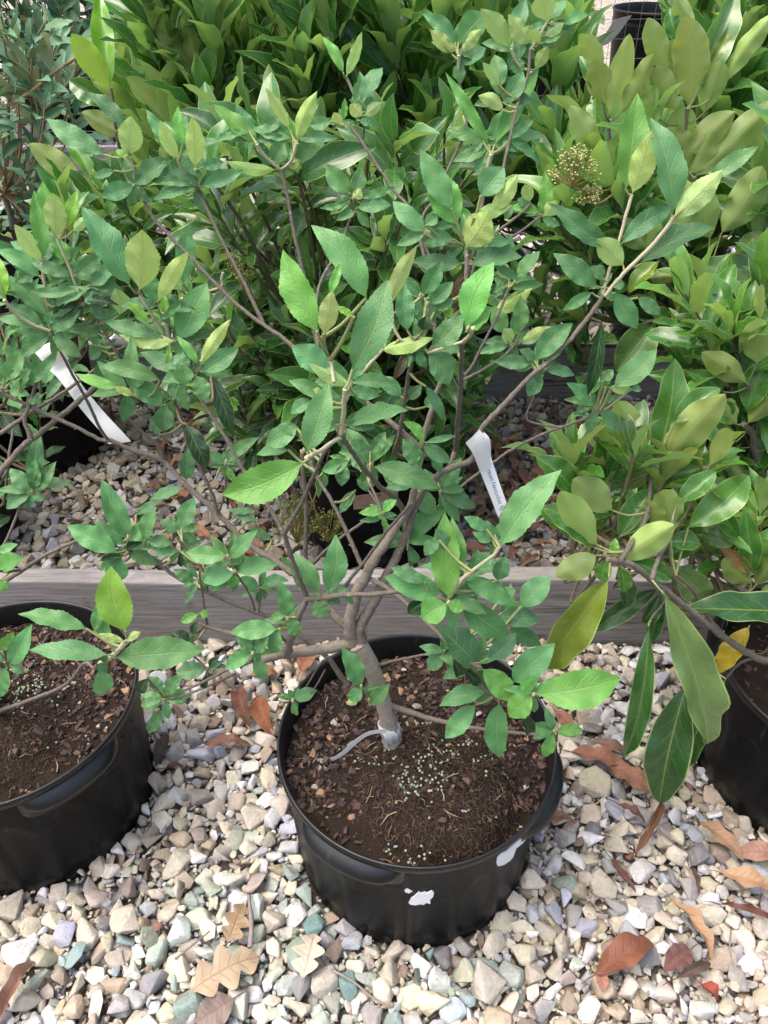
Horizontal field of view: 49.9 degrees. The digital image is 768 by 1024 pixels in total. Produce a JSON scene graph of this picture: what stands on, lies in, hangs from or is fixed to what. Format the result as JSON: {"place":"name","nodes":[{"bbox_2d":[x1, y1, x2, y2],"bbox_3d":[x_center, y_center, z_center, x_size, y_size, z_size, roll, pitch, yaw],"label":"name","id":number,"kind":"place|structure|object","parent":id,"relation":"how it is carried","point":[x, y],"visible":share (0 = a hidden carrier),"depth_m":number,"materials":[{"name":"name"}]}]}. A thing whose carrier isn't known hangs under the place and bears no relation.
{"place":"outdoors","nodes":[
{"label":"outdoors","id":0,"kind":"place"},
{"bbox_2d":[0,230,106,401],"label":"shrub","id":1,"kind":"object","parent":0,"point":[75,366],"visible":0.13,"depth_m":1.83,"materials":[{"name":"green plant"}]},
{"bbox_2d":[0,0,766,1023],"bbox_3d":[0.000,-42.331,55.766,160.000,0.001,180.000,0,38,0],"label":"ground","id":2,"kind":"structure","parent":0,"point":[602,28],"depth_m":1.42,"materials":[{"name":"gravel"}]},
{"bbox_2d":[0,460,16,544],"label":"plant pot","id":3,"kind":"object","parent":2,"relation":"on","point":[4,529],"visible":0.27,"depth_m":2.04,"materials":[{"name":"black plastic"}]},
{"bbox_2d":[0,310,68,526],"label":"shrub","id":4,"kind":"object","parent":3,"relation":"in","point":[18,409],"visible":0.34,"depth_m":1.52,"materials":[{"name":"green plant"}]},
{"bbox_2d":[0,209,69,313],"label":"plant pot","id":5,"kind":"object","parent":2,"relation":"on","point":[10,268],"visible":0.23,"depth_m":2.97,"materials":[{"name":"black plastic"}]},
{"bbox_2d":[0,0,120,247],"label":"grey leaved shrub","id":6,"kind":"object","parent":5,"relation":"in","point":[20,58],"visible":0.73,"depth_m":2.61,"materials":[{"name":"green plant"}]},
{"bbox_2d":[0,331,103,476],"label":"plant pot","id":7,"kind":"object","parent":2,"relation":"on","point":[81,447],"visible":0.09,"depth_m":2.23,"materials":[{"name":"black plastic"}]},
{"bbox_2d":[1,145,151,182],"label":"timber edging","id":8,"kind":"object","parent":2,"relation":"on","point":[99,156],"visible":0.04,"depth_m":4.23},
{"bbox_2d":[0,600,153,894],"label":"plant pot","id":9,"kind":"object","parent":2,"relation":"on","point":[67,812],"visible":0.84,"depth_m":1.33,"materials":[{"name":"black plastic"}]},
{"bbox_2d":[0,368,204,713],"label":"shrub","id":10,"kind":"object","parent":9,"relation":"in","point":[113,606],"visible":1,"depth_m":0.92,"materials":[{"name":"green plant"}]},
{"bbox_2d":[243,246,295,331],"bbox_3d":[-0.420,-0.694,2.791,0.399,0.290,0.399,0,38,0],"label":"plant pot","id":11,"kind":"object","parent":2,"relation":"on","point":[292,251],"visible":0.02,"depth_m":2.65,"materials":[{"name":"black plastic"}]},
{"bbox_2d":[24,0,365,363],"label":"glossy shrub","id":12,"kind":"object","parent":11,"relation":"in","point":[140,56],"visible":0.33,"depth_m":1.83,"materials":[{"name":"green plant"}]},
{"bbox_2d":[0,0,657,181],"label":"wire fence","id":13,"kind":"object","parent":2,"relation":"on","point":[121,148],"visible":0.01,"depth_m":3.85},
{"bbox_2d":[0,393,733,570],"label":"gravel","id":14,"kind":"structure","parent":2,"relation":"on","point":[115,466],"depth_m":2.18,"materials":[{"name":"gravel"}]},
{"bbox_2d":[101,404,113,421],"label":"fallen leaf","id":15,"kind":"object","parent":14,"relation":"on","point":[108,411],"visible":0.86,"depth_m":2.46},
{"bbox_2d":[149,477,159,489],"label":"fallen leaf","id":16,"kind":"object","parent":14,"relation":"on","point":[155,483],"visible":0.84,"depth_m":2.18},
{"bbox_2d":[143,480,170,491],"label":"fallen leaf","id":17,"kind":"object","parent":14,"relation":"on","point":[148,485],"visible":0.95,"depth_m":2.19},
{"bbox_2d":[156,439,168,455],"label":"fallen leaf","id":18,"kind":"object","parent":14,"relation":"on","point":[161,442],"visible":0.73,"depth_m":2.31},
{"bbox_2d":[163,443,170,462],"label":"fallen leaf","id":19,"kind":"object","parent":14,"relation":"on","point":[165,450],"visible":0.43,"depth_m":2.31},
{"bbox_2d":[170,453,182,465],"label":"fallen leaf","id":20,"kind":"object","parent":14,"relation":"on","point":[177,457],"visible":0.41,"depth_m":2.28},
{"bbox_2d":[164,489,190,500],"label":"fallen leaf","id":21,"kind":"object","parent":14,"relation":"on","point":[184,492],"visible":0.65,"depth_m":2.16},
{"bbox_2d":[184,411,207,422],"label":"fallen leaf","id":22,"kind":"object","parent":14,"relation":"on","point":[189,416],"visible":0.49,"depth_m":2.45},
{"bbox_2d":[194,524,210,539],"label":"fallen leaf","id":23,"kind":"object","parent":14,"relation":"on","point":[201,530],"visible":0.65,"depth_m":2.03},
{"bbox_2d":[252,538,265,550],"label":"fallen leaf","id":24,"kind":"object","parent":14,"relation":"on","point":[258,542],"visible":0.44,"depth_m":1.98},
{"bbox_2d":[287,484,294,500],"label":"fallen leaf","id":25,"kind":"object","parent":14,"relation":"on","point":[291,490],"visible":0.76,"depth_m":2.14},
{"bbox_2d":[458,473,482,484],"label":"fallen leaf","id":26,"kind":"object","parent":14,"relation":"on","point":[468,475],"visible":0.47,"depth_m":2.21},
{"bbox_2d":[463,528,480,537],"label":"fallen leaf","id":27,"kind":"object","parent":14,"relation":"on","point":[469,532],"visible":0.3,"depth_m":2.02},
{"bbox_2d":[469,461,478,473],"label":"fallen leaf","id":28,"kind":"object","parent":14,"relation":"on","point":[473,468],"visible":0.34,"depth_m":2.24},
{"bbox_2d":[465,540,486,551],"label":"fallen leaf","id":29,"kind":"object","parent":14,"relation":"on","point":[475,545],"visible":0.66,"depth_m":1.99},
{"bbox_2d":[471,490,488,511],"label":"fallen leaf","id":30,"kind":"object","parent":14,"relation":"on","point":[481,498],"visible":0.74,"depth_m":2.11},
{"bbox_2d":[474,506,492,516],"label":"fallen leaf","id":31,"kind":"object","parent":14,"relation":"on","point":[480,510],"visible":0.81,"depth_m":2.09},
{"bbox_2d":[487,515,498,523],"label":"fallen leaf","id":32,"kind":"object","parent":14,"relation":"on","point":[495,518],"visible":0.71,"depth_m":2.07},
{"bbox_2d":[494,441,502,465],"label":"fallen leaf","id":33,"kind":"object","parent":14,"relation":"on","point":[497,453],"visible":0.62,"depth_m":2.29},
{"bbox_2d":[497,444,513,471],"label":"fallen leaf","id":34,"kind":"object","parent":14,"relation":"on","point":[502,450],"visible":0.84,"depth_m":2.28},
{"bbox_2d":[494,448,520,458],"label":"fallen leaf","id":35,"kind":"object","parent":14,"relation":"on","point":[514,453],"visible":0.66,"depth_m":2.29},
{"bbox_2d":[504,478,515,488],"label":"fallen leaf","id":36,"kind":"object","parent":14,"relation":"on","point":[510,481],"visible":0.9,"depth_m":2.18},
{"bbox_2d":[505,487,516,497],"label":"fallen leaf","id":37,"kind":"object","parent":14,"relation":"on","point":[509,493],"visible":0.52,"depth_m":2.14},
{"bbox_2d":[509,454,518,477],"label":"fallen leaf","id":38,"kind":"object","parent":14,"relation":"on","point":[514,462],"visible":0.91,"depth_m":2.25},
{"bbox_2d":[508,545,519,560],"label":"fallen leaf","id":39,"kind":"object","parent":14,"relation":"on","point":[512,550],"visible":0.94,"depth_m":1.96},
{"bbox_2d":[505,435,529,443],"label":"fallen leaf","id":40,"kind":"object","parent":14,"relation":"on","point":[513,437],"visible":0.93,"depth_m":2.38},
{"bbox_2d":[517,466,530,484],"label":"fallen leaf","id":41,"kind":"object","parent":14,"relation":"on","point":[524,474],"visible":0.86,"depth_m":2.20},
{"bbox_2d":[517,419,534,444],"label":"fallen leaf","id":42,"kind":"object","parent":14,"relation":"on","point":[527,425],"visible":0.88,"depth_m":2.38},
{"bbox_2d":[518,553,543,566],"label":"fallen leaf","id":43,"kind":"object","parent":14,"relation":"on","point":[528,558],"visible":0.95,"depth_m":1.95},
{"bbox_2d":[527,522,546,529],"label":"fallen leaf","id":44,"kind":"object","parent":14,"relation":"on","point":[534,525],"visible":0.69,"depth_m":2.03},
{"bbox_2d":[523,538,553,549],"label":"fallen leaf","id":45,"kind":"object","parent":14,"relation":"on","point":[540,541],"visible":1,"depth_m":1.99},
{"bbox_2d":[536,465,544,475],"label":"fallen leaf","id":46,"kind":"object","parent":14,"relation":"on","point":[540,471],"visible":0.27,"depth_m":2.21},
{"bbox_2d":[543,402,558,424],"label":"fallen leaf","id":47,"kind":"object","parent":14,"relation":"on","point":[554,411],"visible":0.93,"depth_m":2.45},
{"bbox_2d":[0,66,737,339],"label":"gravel","id":48,"kind":"structure","parent":2,"relation":"on","point":[593,330],"depth_m":3.62,"materials":[{"name":"gravel"}]},
{"bbox_2d":[46,78,104,135],"bbox_3d":[-1.900,-2.483,5.048,0.439,0.300,0.439,0,38,0],"label":"plant pot","id":49,"kind":"object","parent":48,"relation":"on","point":[88,127],"visible":0.02,"depth_m":4.91,"materials":[{"name":"black plastic"}]},
{"bbox_2d":[0,0,87,102],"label":"leafy plant","id":50,"kind":"object","parent":49,"relation":"in","point":[25,9],"visible":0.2,"depth_m":4.50,"materials":[{"name":"green plant"}]},
{"bbox_2d":[55,0,125,116],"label":"leafy plant","id":51,"kind":"object","parent":49,"relation":"in","point":[74,28],"visible":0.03,"depth_m":4.47,"materials":[{"name":"green plant"}]},
{"bbox_2d":[535,71,585,113],"bbox_3d":[1.200,-2.793,5.440,0.439,0.300,0.439,0,38,0],"label":"plant pot","id":52,"kind":"object","parent":48,"relation":"on","point":[541,88],"visible":0.02,"depth_m":5.32,"materials":[{"name":"black plastic"}]},
{"bbox_2d":[588,3,604,24],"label":"leafy plant","id":53,"kind":"object","parent":52,"relation":"in","point":[593,10],"depth_m":4.67,"materials":[{"name":"green plant"}]},
{"bbox_2d":[602,15,631,46],"bbox_3d":[1.267,-2.441,4.699,0.166,0.673,0.015,0,38,0],"label":"plant label","id":54,"kind":"object","parent":48,"relation":"on","point":[618,24],"visible":0.42,"depth_m":4.53,"materials":[{"name":"plastic"}]},
{"bbox_2d":[299,402,452,568],"bbox_3d":[-0.015,-0.090,2.018,0.399,0.300,0.399,0,38,0],"label":"plant pot","id":55,"kind":"object","parent":2,"relation":"on","point":[362,533],"visible":0.06,"depth_m":1.89,"materials":[{"name":"black plastic"}]},
{"bbox_2d":[146,56,507,542],"bbox_3d":[-0.131,-0.445,1.752,0.845,1.016,0.693,0,38,0],"label":"glossy shrub","id":56,"kind":"object","parent":55,"relation":"in","point":[257,219],"visible":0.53,"depth_m":1.57,"materials":[{"name":"green plant"}]},
{"bbox_2d":[353,491,397,509],"bbox_3d":[-0.018,-0.025,1.801,0.098,0.060,0.014,0,38,0],"label":"price label","id":57,"kind":"object","parent":55,"relation":"attached to","point":[364,501],"visible":0.66,"depth_m":1.80,"materials":[{"name":"plastic"}]},
{"bbox_2d":[0,638,767,1023],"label":"gravel","id":58,"kind":"structure","parent":2,"relation":"on","point":[44,940],"depth_m":1.31,"materials":[{"name":"gravel"}]},
{"bbox_2d":[0,961,33,1019],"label":"fallen leaf","id":59,"kind":"object","parent":58,"relation":"on","point":[11,985],"visible":1,"depth_m":1.20,"materials":[{"name":"plant"}]},
{"bbox_2d":[153,726,171,765],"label":"fallen leaf","id":60,"kind":"object","parent":58,"relation":"on","point":[161,747],"visible":1,"depth_m":1.53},
{"bbox_2d":[155,761,183,770],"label":"fallen leaf","id":61,"kind":"object","parent":58,"relation":"on","point":[174,764],"visible":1,"depth_m":1.51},
{"bbox_2d":[174,930,209,959],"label":"twig","id":62,"kind":"object","parent":58,"relation":"on","point":[185,950],"visible":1,"depth_m":1.25,"materials":[{"name":"wood"}]},
{"bbox_2d":[173,945,259,1003],"bbox_3d":[-0.247,0.681,1.219,0.118,0.035,0.076,0,38,0],"label":"fallen leaf","id":63,"kind":"object","parent":58,"relation":"on","point":[227,967],"visible":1,"depth_m":1.22,"materials":[{"name":"plant"}]},
{"bbox_2d":[196,990,247,1023],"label":"fallen leaf","id":64,"kind":"object","parent":58,"relation":"on","point":[217,1008],"visible":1,"depth_m":1.19,"materials":[{"name":"plant"}]},
{"bbox_2d":[193,732,250,748],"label":"fallen leaf","id":65,"kind":"object","parent":58,"relation":"on","point":[222,738],"visible":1,"depth_m":1.54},
{"bbox_2d":[213,668,234,689],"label":"fallen leaf","id":66,"kind":"object","parent":58,"relation":"on","point":[230,682],"visible":0.71,"depth_m":1.66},
{"bbox_2d":[221,903,248,946],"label":"fallen leaf","id":67,"kind":"object","parent":58,"relation":"on","point":[237,919],"visible":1,"depth_m":1.28,"materials":[{"name":"plant"}]},
{"bbox_2d":[231,680,250,727],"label":"fallen leaf","id":68,"kind":"object","parent":58,"relation":"on","point":[239,697],"visible":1,"depth_m":1.59,"materials":[{"name":"plant"}]},
{"bbox_2d":[247,894,253,948],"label":"twig","id":69,"kind":"object","parent":58,"relation":"on","point":[251,931],"visible":1,"depth_m":1.28,"materials":[{"name":"wood"}]},
{"bbox_2d":[241,664,277,678],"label":"fallen leaf","id":70,"kind":"object","parent":58,"relation":"on","point":[271,669],"visible":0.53,"depth_m":1.68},
{"bbox_2d":[249,691,273,735],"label":"fallen leaf","id":71,"kind":"object","parent":58,"relation":"on","point":[259,709],"visible":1,"depth_m":1.59,"materials":[{"name":"plant"}]},
{"bbox_2d":[296,656,313,680],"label":"fallen leaf","id":72,"kind":"object","parent":58,"relation":"on","point":[303,663],"visible":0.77,"depth_m":1.69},
{"bbox_2d":[292,933,324,997],"bbox_3d":[-0.114,0.672,1.232,0.050,0.025,0.094,0,38,0],"label":"fallen leaf","id":73,"kind":"object","parent":58,"relation":"on","point":[308,952],"visible":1,"depth_m":1.24,"materials":[{"name":"plant"}]},
{"bbox_2d":[331,969,389,1007],"bbox_3d":[-0.035,0.698,1.210,0.102,0.007,0.007,21,43,25],"label":"twig","id":74,"kind":"object","parent":58,"relation":"on","point":[356,984],"visible":1,"depth_m":1.21,"materials":[{"name":"wood"}]},
{"bbox_2d":[549,704,573,724],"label":"fallen leaf","id":75,"kind":"object","parent":58,"relation":"on","point":[563,717],"visible":0.69,"depth_m":1.58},
{"bbox_2d":[552,810,576,824],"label":"fallen leaf","id":76,"kind":"object","parent":58,"relation":"on","point":[559,815],"visible":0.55,"depth_m":1.43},
{"bbox_2d":[559,744,621,765],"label":"fallen leaf","id":77,"kind":"object","parent":58,"relation":"on","point":[605,755],"visible":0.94,"depth_m":1.51,"materials":[{"name":"plant"}]},
{"bbox_2d":[579,737,623,753],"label":"fallen leaf","id":78,"kind":"object","parent":58,"relation":"on","point":[613,744],"visible":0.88,"depth_m":1.54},
{"bbox_2d":[596,956,608,991],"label":"fallen leaf","id":79,"kind":"object","parent":58,"relation":"on","point":[602,980],"visible":1,"depth_m":1.22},
{"bbox_2d":[581,931,653,983],"bbox_3d":[0.354,0.667,1.233,0.138,0.048,0.043,-24,44,-27],"label":"fallen leaf","id":80,"kind":"object","parent":58,"relation":"on","point":[625,950],"visible":1,"depth_m":1.23,"materials":[{"name":"plant"}]},
{"bbox_2d":[600,847,635,891],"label":"fallen leaf","id":81,"kind":"object","parent":58,"relation":"on","point":[624,875],"visible":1,"depth_m":1.34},
{"bbox_2d":[608,799,644,822],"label":"fallen leaf","id":82,"kind":"object","parent":58,"relation":"on","point":[633,809],"visible":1,"depth_m":1.43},
{"bbox_2d":[609,760,650,793],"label":"fallen leaf","id":83,"kind":"object","parent":58,"relation":"on","point":[634,777],"visible":0.84,"depth_m":1.48,"materials":[{"name":"plant"}]},
{"bbox_2d":[633,803,664,858],"bbox_3d":[0.464,0.526,1.409,0.016,0.038,0.154,24,44,27],"label":"fallen leaf","id":84,"kind":"object","parent":58,"relation":"on","point":[655,819],"visible":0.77,"depth_m":1.39,"materials":[{"name":"plant"}]},
{"bbox_2d":[664,943,698,971],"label":"fallen leaf","id":85,"kind":"object","parent":58,"relation":"on","point":[678,956],"visible":1,"depth_m":1.24,"materials":[{"name":"plant"}]},
{"bbox_2d":[663,960,710,984],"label":"fallen leaf","id":86,"kind":"object","parent":58,"relation":"on","point":[697,967],"visible":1,"depth_m":1.22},
{"bbox_2d":[661,888,713,960],"bbox_3d":[0.478,0.629,1.280,0.024,0.034,0.122,-14,40,-17],"label":"fallen leaf","id":87,"kind":"object","parent":58,"relation":"on","point":[693,913],"visible":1,"depth_m":1.27,"materials":[{"name":"plant"}]},
{"bbox_2d":[684,855,700,895],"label":"fallen leaf","id":88,"kind":"object","parent":58,"relation":"on","point":[697,876],"visible":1,"depth_m":1.33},
{"bbox_2d":[692,976,718,1001],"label":"fallen leaf","id":89,"kind":"object","parent":58,"relation":"on","point":[711,987],"visible":1,"depth_m":1.20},
{"bbox_2d":[686,813,742,859],"bbox_3d":[0.559,0.542,1.392,0.026,0.030,0.111,-28,46,-31],"label":"fallen leaf","id":90,"kind":"object","parent":58,"relation":"on","point":[722,834],"visible":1,"depth_m":1.38,"materials":[{"name":"plant"}]},
{"bbox_2d":[729,929,734,967],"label":"twig","id":91,"kind":"object","parent":58,"relation":"on","point":[730,947],"visible":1,"depth_m":1.25,"materials":[{"name":"wood"}]},
{"bbox_2d":[704,901,767,918],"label":"fallen leaf","id":92,"kind":"object","parent":58,"relation":"on","point":[752,909],"visible":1,"depth_m":1.29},
{"bbox_2d":[707,866,767,890],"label":"fallen leaf","id":93,"kind":"object","parent":58,"relation":"on","point":[748,876],"visible":1,"depth_m":1.33,"materials":[{"name":"plant"}]},
{"bbox_2d":[734,841,767,860],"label":"fallen leaf","id":94,"kind":"object","parent":58,"relation":"on","point":[755,850],"visible":1,"depth_m":1.37,"materials":[{"name":"plant"}]},
{"bbox_2d":[0,567,767,648],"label":"timber edging","id":95,"kind":"object","parent":2,"relation":"on","point":[160,607],"visible":0.3,"depth_m":1.70,"materials":[{"name":"wood"}]},
{"bbox_2d":[88,339,705,400],"bbox_3d":[0.000,-0.440,2.562,5.200,0.202,0.048,0,38,0],"label":"timber edging","id":96,"kind":"object","parent":2,"relation":"on","point":[507,382],"visible":0.09,"depth_m":2.56,"materials":[{"name":"wood"}]},
{"bbox_2d":[277,634,563,947],"bbox_3d":[0.055,0.448,1.349,0.438,0.285,0.432,0,38,0],"label":"plant pot","id":97,"kind":"object","parent":2,"relation":"on","point":[352,819],"visible":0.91,"depth_m":1.23,"materials":[{"name":"black plastic"}]},
{"bbox_2d":[0,0,758,757],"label":"shrub","id":98,"kind":"object","parent":97,"relation":"in","point":[642,150],"visible":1,"depth_m":0.94,"materials":[{"name":"green plant"}]},
{"bbox_2d":[35,343,130,443],"bbox_3d":[-0.402,-0.160,1.094,0.142,0.124,0.022,20,43,24],"label":"strap label","id":99,"kind":"object","parent":98,"relation":"hanging from","point":[59,370],"visible":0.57,"depth_m":1.09,"materials":[{"name":"plastic"}]},
{"bbox_2d":[317,720,401,761],"bbox_3d":[-0.038,0.344,1.252,0.131,0.104,0.043,0,38,0],"label":"trunk tape","id":100,"kind":"object","parent":98,"relation":"attached to","point":[390,737],"visible":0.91,"depth_m":1.24,"materials":[{"name":"plastic"}]},
{"bbox_2d":[466,429,506,517],"bbox_3d":[0.130,-0.054,1.023,0.056,0.125,0.039,12,40,15],"label":"strap label","id":101,"kind":"object","parent":98,"relation":"hanging from","point":[478,443],"visible":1,"depth_m":1.01,"materials":[{"name":"plastic"}]},
{"bbox_2d":[415,244,525,338],"bbox_3d":[0.280,-0.756,2.869,0.399,0.290,0.399,0,38,0],"label":"plant pot","id":102,"kind":"object","parent":2,"relation":"on","point":[520,251],"visible":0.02,"depth_m":2.78,"materials":[{"name":"black plastic"}]},
{"bbox_2d":[236,0,616,251],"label":"glossy shrub","id":103,"kind":"object","parent":102,"relation":"in","point":[406,55],"visible":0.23,"depth_m":1.74,"materials":[{"name":"green plant"}]},
{"bbox_2d":[609,2,677,88],"bbox_3d":[1.980,-3.429,6.084,0.659,0.500,0.659,0,38,0],"label":"plant pot","id":104,"kind":"object","parent":2,"relation":"on","point":[620,10],"visible":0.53,"depth_m":5.89,"materials":[{"name":"black plastic"}]},
{"bbox_2d":[612,254,725,338],"bbox_3d":[0.980,-0.694,2.791,0.399,0.290,0.399,0,38,0],"label":"plant pot","id":105,"kind":"object","parent":2,"relation":"on","point":[619,333],"visible":0.02,"depth_m":2.80,"materials":[{"name":"black plastic"}]},
{"bbox_2d":[658,0,767,130],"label":"glossy shrub","id":106,"kind":"object","parent":105,"relation":"in","point":[737,93],"visible":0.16,"depth_m":1.72,"materials":[{"name":"green plant"}]},
{"bbox_2d":[698,582,767,834],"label":"plant pot","id":107,"kind":"object","parent":2,"relation":"on","point":[733,759],"visible":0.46,"depth_m":1.42,"materials":[{"name":"black plastic"}]},
{"bbox_2d":[501,359,767,802],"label":"glossy shrub","id":108,"kind":"object","parent":107,"relation":"in","point":[683,501],"visible":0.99,"depth_m":1.20,"materials":[{"name":"green plant"}]},
{"bbox_2d":[705,383,767,530],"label":"plant pot","id":109,"kind":"object","parent":2,"relation":"on","point":[707,443],"depth_m":2.02,"materials":[{"name":"black plastic"}]},
{"bbox_2d":[493,0,767,383],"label":"glossy shrub","id":110,"kind":"object","parent":109,"relation":"in","point":[587,182],"visible":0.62,"depth_m":1.62,"materials":[{"name":"green plant"}]},
{"bbox_2d":[634,228,767,511],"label":"glossy shrub","id":111,"kind":"object","parent":109,"relation":"in","point":[730,352],"visible":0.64,"depth_m":1.52,"materials":[{"name":"green plant"}]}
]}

